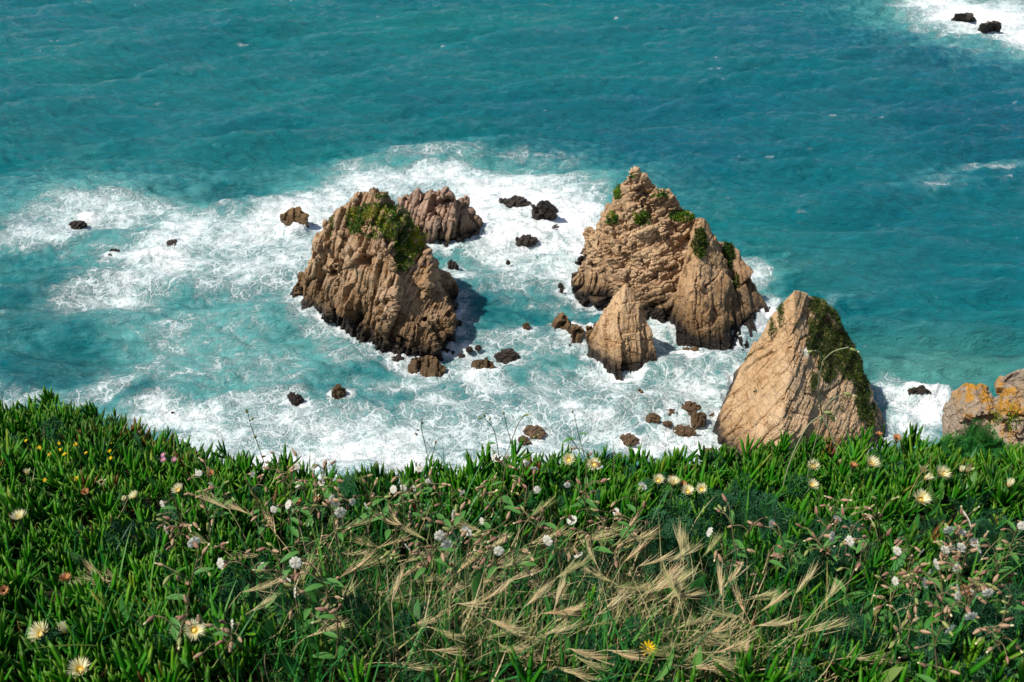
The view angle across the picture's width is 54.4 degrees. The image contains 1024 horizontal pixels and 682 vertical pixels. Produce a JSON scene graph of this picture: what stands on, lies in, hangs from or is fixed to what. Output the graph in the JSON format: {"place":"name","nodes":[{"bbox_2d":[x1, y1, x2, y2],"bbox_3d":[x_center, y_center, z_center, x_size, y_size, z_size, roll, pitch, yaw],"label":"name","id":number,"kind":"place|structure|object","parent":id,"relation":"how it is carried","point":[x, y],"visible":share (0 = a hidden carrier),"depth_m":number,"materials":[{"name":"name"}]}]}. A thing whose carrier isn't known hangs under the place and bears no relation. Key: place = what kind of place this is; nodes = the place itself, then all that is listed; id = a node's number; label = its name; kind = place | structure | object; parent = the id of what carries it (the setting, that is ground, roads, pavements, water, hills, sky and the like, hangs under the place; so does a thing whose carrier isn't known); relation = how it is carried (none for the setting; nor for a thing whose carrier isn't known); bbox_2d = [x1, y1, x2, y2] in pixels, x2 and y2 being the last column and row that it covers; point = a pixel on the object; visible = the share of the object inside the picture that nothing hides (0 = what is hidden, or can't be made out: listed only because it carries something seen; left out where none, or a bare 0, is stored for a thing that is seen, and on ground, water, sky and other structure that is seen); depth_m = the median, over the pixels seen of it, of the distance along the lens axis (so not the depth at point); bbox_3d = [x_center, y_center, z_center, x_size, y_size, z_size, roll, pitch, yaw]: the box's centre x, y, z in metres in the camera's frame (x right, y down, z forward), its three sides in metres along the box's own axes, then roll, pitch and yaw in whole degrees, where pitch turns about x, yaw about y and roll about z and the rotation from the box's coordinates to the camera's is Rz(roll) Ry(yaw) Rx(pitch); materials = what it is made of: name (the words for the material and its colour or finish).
{"place":"outdoors","nodes":[
{"label":"outdoors","id":0,"kind":"place"},
{"bbox_2d":[0,0,1023,491],"bbox_3d":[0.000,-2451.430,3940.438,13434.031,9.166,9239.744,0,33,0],"label":"sea water","id":1,"kind":"structure","parent":0,"point":[858,164],"depth_m":216.85,"materials":[{"name":"liquid"}]},
{"bbox_2d":[280,206,309,227],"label":"sea rock","id":2,"kind":"object","parent":1,"relation":"in","point":[290,216],"visible":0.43,"depth_m":199.53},
{"bbox_2d":[289,187,461,361],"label":"sea stack","id":3,"kind":"object","parent":1,"relation":"in","point":[377,276],"visible":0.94,"depth_m":162.32,"materials":[{"name":"stone"}]},
{"bbox_2d":[407,355,445,376],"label":"sea rock","id":4,"kind":"object","parent":1,"relation":"in","point":[429,366],"visible":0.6,"depth_m":157.67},
{"bbox_2d":[397,186,483,246],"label":"sea rock","id":5,"kind":"object","parent":1,"relation":"in","point":[444,216],"visible":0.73,"depth_m":192.34,"materials":[{"name":"stone"}]},
{"bbox_2d":[494,348,519,363],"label":"boulder","id":6,"kind":"object","parent":1,"relation":"on","point":[506,356],"visible":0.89,"depth_m":160.33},
{"bbox_2d":[531,200,558,220],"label":"sea rock","id":7,"kind":"object","parent":1,"relation":"in","point":[545,209],"visible":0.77,"depth_m":199.10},
{"bbox_2d":[551,312,584,343],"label":"sea rock","id":8,"kind":"object","parent":1,"relation":"in","point":[563,322],"visible":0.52,"depth_m":165.87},
{"bbox_2d":[586,284,656,380],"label":"sea stack","id":9,"kind":"object","parent":1,"relation":"in","point":[620,339],"visible":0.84,"depth_m":157.10,"materials":[{"name":"stone"}]},
{"bbox_2d":[571,166,765,350],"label":"sea stack","id":10,"kind":"object","parent":1,"relation":"in","point":[663,255],"visible":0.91,"depth_m":168.66,"materials":[{"name":"stone"}]},
{"bbox_2d":[712,290,885,468],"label":"sea stack","id":11,"kind":"object","parent":1,"relation":"in","point":[772,392],"visible":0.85,"depth_m":137.61,"materials":[{"name":"stone"}]},
{"bbox_2d":[0,392,1023,681],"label":"ground","id":12,"kind":"structure","parent":0,"point":[396,656],"depth_m":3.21,"materials":[{"name":"green plant"}]},
{"bbox_2d":[143,594,202,670],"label":"campion plant","id":13,"kind":"object","parent":12,"relation":"on","point":[176,627],"visible":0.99,"depth_m":2.60,"materials":[{"name":"green plant"}]},
{"bbox_2d":[153,516,199,559],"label":"campion plant","id":14,"kind":"object","parent":12,"relation":"on","point":[195,524],"visible":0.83,"depth_m":3.32,"materials":[{"name":"white plant"}]},
{"bbox_2d":[154,537,228,609],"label":"campion plant","id":15,"kind":"object","parent":12,"relation":"on","point":[194,541],"visible":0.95,"depth_m":2.81,"materials":[{"name":"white plant"}]},
{"bbox_2d":[193,619,242,678],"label":"campion plant","id":16,"kind":"object","parent":12,"relation":"on","point":[223,632],"visible":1,"depth_m":2.60,"materials":[{"name":"white plant"}]},
{"bbox_2d":[217,549,288,618],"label":"campion plant","id":17,"kind":"object","parent":12,"relation":"on","point":[225,563],"visible":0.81,"depth_m":2.93,"materials":[{"name":"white plant"}]},
{"bbox_2d":[244,471,267,539],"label":"campion plant","id":18,"kind":"object","parent":12,"relation":"on","point":[262,527],"visible":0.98,"depth_m":3.38,"materials":[{"name":"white plant"}]},
{"bbox_2d":[189,491,329,580],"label":"dry grass tuft","id":19,"kind":"object","parent":12,"relation":"on","point":[234,508],"visible":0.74,"depth_m":3.36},
{"bbox_2d":[251,504,296,547],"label":"campion plant","id":20,"kind":"object","parent":12,"relation":"on","point":[274,509],"visible":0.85,"depth_m":3.40,"materials":[{"name":"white plant"}]},
{"bbox_2d":[204,578,352,681],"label":"dry grass tuft","id":21,"kind":"object","parent":12,"relation":"on","point":[266,601],"visible":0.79,"depth_m":2.81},
{"bbox_2d":[252,542,307,625],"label":"campion plant","id":22,"kind":"object","parent":12,"relation":"on","point":[285,572],"visible":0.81,"depth_m":2.85,"materials":[{"name":"green plant"}]},
{"bbox_2d":[262,465,313,548],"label":"campion plant","id":23,"kind":"object","parent":12,"relation":"on","point":[294,529],"visible":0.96,"depth_m":3.32,"materials":[{"name":"green plant"}]},
{"bbox_2d":[275,448,315,524],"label":"campion plant","id":24,"kind":"object","parent":12,"relation":"on","point":[296,499],"visible":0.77,"depth_m":3.49,"materials":[{"name":"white plant"}]},
{"bbox_2d":[280,500,319,582],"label":"campion plant","id":25,"kind":"object","parent":12,"relation":"on","point":[289,554],"visible":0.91,"depth_m":3.19,"materials":[{"name":"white plant"}]},
{"bbox_2d":[284,580,343,631],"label":"campion plant","id":26,"kind":"object","parent":12,"relation":"on","point":[308,608],"visible":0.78,"depth_m":2.79,"materials":[{"name":"green plant"}]},
{"bbox_2d":[289,556,343,624],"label":"campion plant","id":27,"kind":"object","parent":12,"relation":"on","point":[295,562],"visible":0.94,"depth_m":2.78,"materials":[{"name":"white plant"}]},
{"bbox_2d":[294,473,343,551],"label":"campion plant","id":28,"kind":"object","parent":12,"relation":"on","point":[306,511],"visible":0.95,"depth_m":3.39,"materials":[{"name":"green plant"}]},
{"bbox_2d":[230,548,415,654],"bbox_3d":[-0.558,0.750,2.878,0.518,0.283,0.318,-9,34,-14],"label":"dry grass tuft","id":29,"kind":"object","parent":12,"relation":"on","point":[352,569],"visible":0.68,"depth_m":2.92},
{"bbox_2d":[311,603,345,680],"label":"campion plant","id":30,"kind":"object","parent":12,"relation":"on","point":[330,634],"visible":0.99,"depth_m":2.58,"materials":[{"name":"green plant"}]},
{"bbox_2d":[312,494,352,565],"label":"campion plant","id":31,"kind":"object","parent":12,"relation":"on","point":[341,511],"visible":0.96,"depth_m":3.27,"materials":[{"name":"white plant"}]},
{"bbox_2d":[262,507,408,597],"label":"dry grass tuft","id":32,"kind":"object","parent":12,"relation":"on","point":[270,522],"visible":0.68,"depth_m":3.29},
{"bbox_2d":[350,474,391,556],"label":"campion plant","id":33,"kind":"object","parent":12,"relation":"on","point":[361,518],"visible":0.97,"depth_m":3.39,"materials":[{"name":"green plant"}]},
{"bbox_2d":[306,548,445,640],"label":"dry grass tuft","id":34,"kind":"object","parent":12,"relation":"on","point":[405,595],"visible":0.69,"depth_m":3.08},
{"bbox_2d":[302,565,465,681],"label":"dry grass tuft","id":35,"kind":"object","parent":12,"relation":"on","point":[397,582],"visible":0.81,"depth_m":2.75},
{"bbox_2d":[364,502,404,568],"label":"campion plant","id":36,"kind":"object","parent":12,"relation":"on","point":[384,512],"visible":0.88,"depth_m":3.25,"materials":[{"name":"green plant"}]},
{"bbox_2d":[381,476,422,549],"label":"campion plant","id":37,"kind":"object","parent":12,"relation":"on","point":[412,514],"visible":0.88,"depth_m":3.37,"materials":[{"name":"green plant"}]},
{"bbox_2d":[381,539,431,599],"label":"campion plant","id":38,"kind":"object","parent":12,"relation":"on","point":[416,544],"visible":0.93,"depth_m":3.08,"materials":[{"name":"green plant"}]},
{"bbox_2d":[404,499,439,550],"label":"campion plant","id":39,"kind":"object","parent":12,"relation":"on","point":[426,508],"visible":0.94,"depth_m":3.43,"materials":[{"name":"green plant"}]},
{"bbox_2d":[352,503,502,595],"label":"dry grass tuft","id":40,"kind":"object","parent":12,"relation":"on","point":[398,521],"visible":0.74,"depth_m":3.31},
{"bbox_2d":[412,529,456,605],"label":"campion plant","id":41,"kind":"object","parent":12,"relation":"on","point":[444,546],"visible":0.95,"depth_m":2.96,"materials":[{"name":"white plant"}]},
{"bbox_2d":[420,467,450,521],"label":"campion plant","id":42,"kind":"object","parent":12,"relation":"on","point":[440,516],"visible":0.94,"depth_m":3.48,"materials":[{"name":"green plant"}]},
{"bbox_2d":[426,502,468,571],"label":"campion plant","id":43,"kind":"object","parent":12,"relation":"on","point":[456,521],"visible":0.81,"depth_m":3.21,"materials":[{"name":"green plant"}]},
{"bbox_2d":[348,534,559,667],"bbox_3d":[-0.158,0.747,2.881,0.624,0.333,0.458,0,33,0],"label":"dry grass tuft","id":44,"kind":"object","parent":12,"relation":"on","point":[469,562],"visible":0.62,"depth_m":2.96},
{"bbox_2d":[433,526,480,613],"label":"campion plant","id":45,"kind":"object","parent":12,"relation":"on","point":[467,530],"visible":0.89,"depth_m":2.93,"materials":[{"name":"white plant"}]},
{"bbox_2d":[378,537,547,595],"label":"dry grass tuft","id":46,"kind":"object","parent":12,"relation":"on","point":[496,583],"visible":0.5,"depth_m":3.19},
{"bbox_2d":[391,555,587,680],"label":"dry grass tuft","id":47,"kind":"object","parent":12,"relation":"on","point":[500,589],"visible":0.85,"depth_m":2.81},
{"bbox_2d":[484,453,518,537],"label":"campion plant","id":48,"kind":"object","parent":12,"relation":"on","point":[504,487],"visible":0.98,"depth_m":3.47,"materials":[{"name":"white plant"}]},
{"bbox_2d":[474,535,530,600],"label":"campion plant","id":49,"kind":"object","parent":12,"relation":"on","point":[498,550],"visible":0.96,"depth_m":3.00,"materials":[{"name":"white plant"}]},
{"bbox_2d":[473,511,536,615],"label":"campion plant","id":50,"kind":"object","parent":12,"relation":"on","point":[505,538],"visible":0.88,"depth_m":2.93,"materials":[{"name":"green plant"}]},
{"bbox_2d":[0,385,1023,681],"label":"ice plant carpet","id":51,"kind":"object","parent":12,"relation":"on","point":[764,467],"visible":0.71,"depth_m":3.63,"materials":[{"name":"green plant"}]},
{"bbox_2d":[67,655,90,677],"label":"ice plant flower","id":52,"kind":"object","parent":51,"relation":"on","point":[81,666],"visible":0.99,"depth_m":2.58,"materials":[{"name":"beige plant"}]},
{"bbox_2d":[182,619,206,640],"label":"ice plant flower","id":53,"kind":"object","parent":51,"relation":"on","point":[194,631],"visible":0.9,"depth_m":2.69,"materials":[{"name":"beige plant"}]},
{"bbox_2d":[0,416,1023,681],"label":"feathery herb","id":54,"kind":"object","parent":12,"relation":"on","point":[668,540],"visible":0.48,"depth_m":3.16,"materials":[{"name":"green plant"}]},
{"bbox_2d":[0,399,1023,681],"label":"dry grass","id":55,"kind":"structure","parent":12,"relation":"on","point":[378,639],"depth_m":2.90,"materials":[{"name":"plant"}]},
{"bbox_2d":[434,527,589,645],"bbox_3d":[0.037,0.732,3.020,0.345,0.250,0.486,25,41,33],"label":"dry grass tuft","id":56,"kind":"object","parent":12,"relation":"on","point":[497,544],"visible":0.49,"depth_m":3.03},
{"bbox_2d":[0,415,1023,681],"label":"broadleaf cover","id":57,"kind":"object","parent":12,"relation":"on","point":[696,585],"visible":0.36,"depth_m":2.91,"materials":[{"name":"green plant"}]},
{"bbox_2d":[447,495,582,573],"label":"dry grass tuft","id":58,"kind":"object","parent":12,"relation":"on","point":[535,511],"visible":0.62,"depth_m":3.40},
{"bbox_2d":[504,466,540,554],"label":"campion plant","id":59,"kind":"object","parent":12,"relation":"on","point":[516,509],"visible":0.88,"depth_m":3.37,"materials":[{"name":"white plant"}]},
{"bbox_2d":[452,553,635,681],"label":"dry grass tuft","id":60,"kind":"object","parent":12,"relation":"on","point":[560,612],"visible":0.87,"depth_m":2.78,"materials":[{"name":"plant"}]},
{"bbox_2d":[539,525,582,583],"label":"campion plant","id":61,"kind":"object","parent":12,"relation":"on","point":[550,540],"visible":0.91,"depth_m":3.10,"materials":[{"name":"white plant"}]},
{"bbox_2d":[495,509,662,602],"bbox_3d":[0.205,0.706,3.258,0.594,0.287,0.301,0,33,0],"label":"dry grass tuft","id":62,"kind":"object","parent":12,"relation":"on","point":[595,537],"visible":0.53,"depth_m":3.28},
{"bbox_2d":[473,568,697,681],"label":"dry grass tuft","id":63,"kind":"object","parent":12,"relation":"on","point":[559,594],"visible":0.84,"depth_m":2.73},
{"bbox_2d":[564,478,609,549],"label":"campion plant","id":64,"kind":"object","parent":12,"relation":"on","point":[567,484],"visible":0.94,"depth_m":3.38,"materials":[{"name":"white plant"}]},
{"bbox_2d":[569,445,605,520],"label":"campion plant","id":65,"kind":"object","parent":12,"relation":"on","point":[585,493],"visible":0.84,"depth_m":3.44,"materials":[{"name":"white plant"}]},
{"bbox_2d":[570,526,611,600],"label":"campion plant","id":66,"kind":"object","parent":12,"relation":"on","point":[598,548],"visible":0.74,"depth_m":3.09,"materials":[{"name":"green plant"}]},
{"bbox_2d":[542,522,663,613],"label":"dry grass tuft","id":67,"kind":"object","parent":12,"relation":"on","point":[633,543],"visible":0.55,"depth_m":3.11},
{"bbox_2d":[520,537,711,668],"bbox_3d":[0.321,0.731,2.871,0.646,0.340,0.395,-13,35,-19],"label":"dry grass tuft","id":68,"kind":"object","parent":12,"relation":"on","point":[664,583],"visible":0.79,"depth_m":2.91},
{"bbox_2d":[553,516,687,638],"bbox_3d":[0.405,0.709,3.120,0.455,0.278,0.436,13,35,19],"label":"dry grass tuft","id":69,"kind":"object","parent":12,"relation":"on","point":[590,551],"visible":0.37,"depth_m":3.12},
{"bbox_2d":[599,501,647,584],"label":"campion plant","id":70,"kind":"object","parent":12,"relation":"on","point":[626,532],"visible":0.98,"depth_m":3.06,"materials":[{"name":"green plant"}]},
{"bbox_2d":[578,522,769,635],"bbox_3d":[0.505,0.731,3.042,0.408,0.268,0.516,-24,40,-32],"label":"dry grass tuft","id":71,"kind":"object","parent":12,"relation":"on","point":[680,535],"visible":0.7,"depth_m":3.09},
{"bbox_2d":[575,531,784,681],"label":"dry grass tuft","id":72,"kind":"object","parent":12,"relation":"on","point":[733,576],"visible":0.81,"depth_m":2.86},
{"bbox_2d":[611,605,803,681],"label":"dry grass tuft","id":73,"kind":"object","parent":12,"relation":"on","point":[740,645],"visible":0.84,"depth_m":2.72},
{"bbox_2d":[713,494,749,564],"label":"campion plant","id":74,"kind":"object","parent":12,"relation":"on","point":[731,518],"visible":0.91,"depth_m":3.22,"materials":[{"name":"green plant"}]},
{"bbox_2d":[637,552,829,681],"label":"dry grass tuft","id":75,"kind":"object","parent":12,"relation":"on","point":[668,579],"visible":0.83,"depth_m":2.71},
{"bbox_2d":[756,519,804,591],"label":"campion plant","id":76,"kind":"object","parent":12,"relation":"on","point":[788,541],"visible":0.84,"depth_m":3.09,"materials":[{"name":"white plant"}]},
{"bbox_2d":[665,560,899,677],"bbox_3d":[0.738,0.800,2.812,0.682,0.239,0.386,0,33,0],"label":"dry grass tuft","id":77,"kind":"object","parent":12,"relation":"on","point":[708,640],"visible":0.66,"depth_m":2.77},
{"bbox_2d":[698,580,902,681],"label":"dry grass tuft","id":78,"kind":"object","parent":12,"relation":"on","point":[777,601],"visible":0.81,"depth_m":2.81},
{"bbox_2d":[733,561,890,681],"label":"dry grass tuft","id":79,"kind":"object","parent":12,"relation":"on","point":[807,579],"visible":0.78,"depth_m":2.75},
{"bbox_2d":[773,347,859,500],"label":"campion plant","id":80,"kind":"object","parent":12,"relation":"on","point":[830,415],"visible":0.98,"depth_m":3.78,"materials":[{"name":"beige plant"}]},
{"bbox_2d":[796,523,851,595],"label":"campion plant","id":81,"kind":"object","parent":12,"relation":"on","point":[831,540],"visible":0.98,"depth_m":3.08,"materials":[{"name":"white plant"}]},
{"bbox_2d":[804,504,847,591],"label":"campion plant","id":82,"kind":"object","parent":12,"relation":"on","point":[838,519],"visible":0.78,"depth_m":3.17,"materials":[{"name":"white plant"}]},
{"bbox_2d":[833,535,867,605],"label":"campion plant","id":83,"kind":"object","parent":12,"relation":"on","point":[857,566],"visible":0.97,"depth_m":3.00,"materials":[{"name":"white plant"}]},
{"bbox_2d":[844,513,891,596],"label":"campion plant","id":84,"kind":"object","parent":12,"relation":"on","point":[859,546],"visible":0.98,"depth_m":3.09,"materials":[{"name":"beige plant"}]},
{"bbox_2d":[851,496,898,557],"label":"campion plant","id":85,"kind":"object","parent":12,"relation":"on","point":[874,512],"visible":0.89,"depth_m":3.31,"materials":[{"name":"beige plant"}]},
{"bbox_2d":[873,574,923,622],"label":"campion plant","id":86,"kind":"object","parent":12,"relation":"on","point":[880,617],"visible":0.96,"depth_m":2.83,"materials":[{"name":"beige plant"}]},
{"bbox_2d":[886,604,930,668],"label":"campion plant","id":87,"kind":"object","parent":12,"relation":"on","point":[902,646],"visible":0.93,"depth_m":2.70,"materials":[{"name":"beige plant"}]},
{"bbox_2d":[892,565,924,637],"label":"campion plant","id":88,"kind":"object","parent":12,"relation":"on","point":[904,572],"visible":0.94,"depth_m":2.84,"materials":[{"name":"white plant"}]},
{"bbox_2d":[882,546,937,595],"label":"campion plant","id":89,"kind":"object","parent":12,"relation":"on","point":[897,551],"visible":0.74,"depth_m":3.10,"materials":[{"name":"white plant"}]},
{"bbox_2d":[914,620,959,681],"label":"campion plant","id":90,"kind":"object","parent":12,"relation":"on","point":[928,678],"visible":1,"depth_m":2.45,"materials":[{"name":"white plant"}]},
{"bbox_2d":[917,570,960,646],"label":"campion plant","id":91,"kind":"object","parent":12,"relation":"on","point":[939,597],"visible":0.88,"depth_m":2.78,"materials":[{"name":"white plant"}]},
{"bbox_2d":[922,558,961,610],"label":"campion plant","id":92,"kind":"object","parent":12,"relation":"on","point":[937,583],"visible":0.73,"depth_m":2.92,"materials":[{"name":"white plant"}]},
{"bbox_2d":[925,601,976,673],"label":"campion plant","id":93,"kind":"object","parent":12,"relation":"on","point":[972,615],"visible":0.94,"depth_m":2.60,"materials":[{"name":"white plant"}]},
{"bbox_2d":[932,538,978,582],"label":"campion plant","id":94,"kind":"object","parent":12,"relation":"on","point":[973,542],"visible":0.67,"depth_m":3.17,"materials":[{"name":"white plant"}]},
{"bbox_2d":[940,520,976,581],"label":"campion plant","id":95,"kind":"object","parent":12,"relation":"on","point":[950,531],"visible":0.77,"depth_m":3.13,"materials":[{"name":"white plant"}]},
{"bbox_2d":[933,551,997,634],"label":"campion plant","id":96,"kind":"object","parent":12,"relation":"on","point":[937,564],"visible":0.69,"depth_m":2.75,"materials":[{"name":"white plant"}]},
{"bbox_2d":[933,523,1002,588],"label":"campion plant","id":97,"kind":"object","parent":12,"relation":"on","point":[951,560],"visible":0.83,"depth_m":2.93,"materials":[{"name":"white plant"}]},
{"bbox_2d":[945,577,993,649],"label":"campion plant","id":98,"kind":"object","parent":12,"relation":"on","point":[989,591],"visible":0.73,"depth_m":2.77,"materials":[{"name":"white plant"}]},
{"bbox_2d":[939,418,1013,473],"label":"feathery herb","id":99,"kind":"object","parent":12,"relation":"on","point":[973,437],"visible":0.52,"depth_m":4.29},
{"bbox_2d":[968,574,1009,618],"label":"campion plant","id":100,"kind":"object","parent":12,"relation":"on","point":[995,579],"visible":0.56,"depth_m":2.82,"materials":[{"name":"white plant"}]},
{"bbox_2d":[972,623,1019,681],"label":"campion plant","id":101,"kind":"object","parent":12,"relation":"on","point":[986,629],"visible":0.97,"depth_m":2.61,"materials":[{"name":"beige plant"}]},
{"bbox_2d":[973,531,1022,591],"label":"campion plant","id":102,"kind":"object","parent":12,"relation":"on","point":[1002,568],"visible":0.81,"depth_m":3.04,"materials":[{"name":"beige plant"}]},
{"bbox_2d":[983,583,1023,653],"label":"campion plant","id":103,"kind":"object","parent":12,"relation":"on","point":[1007,619],"visible":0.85,"depth_m":2.66,"materials":[{"name":"plant"}]},
{"bbox_2d":[1000,520,1023,579],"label":"campion plant","id":104,"kind":"object","parent":12,"relation":"on","point":[1015,557],"visible":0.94,"depth_m":3.17,"materials":[{"name":"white plant"}]},
{"bbox_2d":[942,368,1023,449],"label":"cliff outcrop","id":105,"kind":"object","parent":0,"point":[1002,412],"visible":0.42,"depth_m":55.46,"materials":[{"name":"stone"}]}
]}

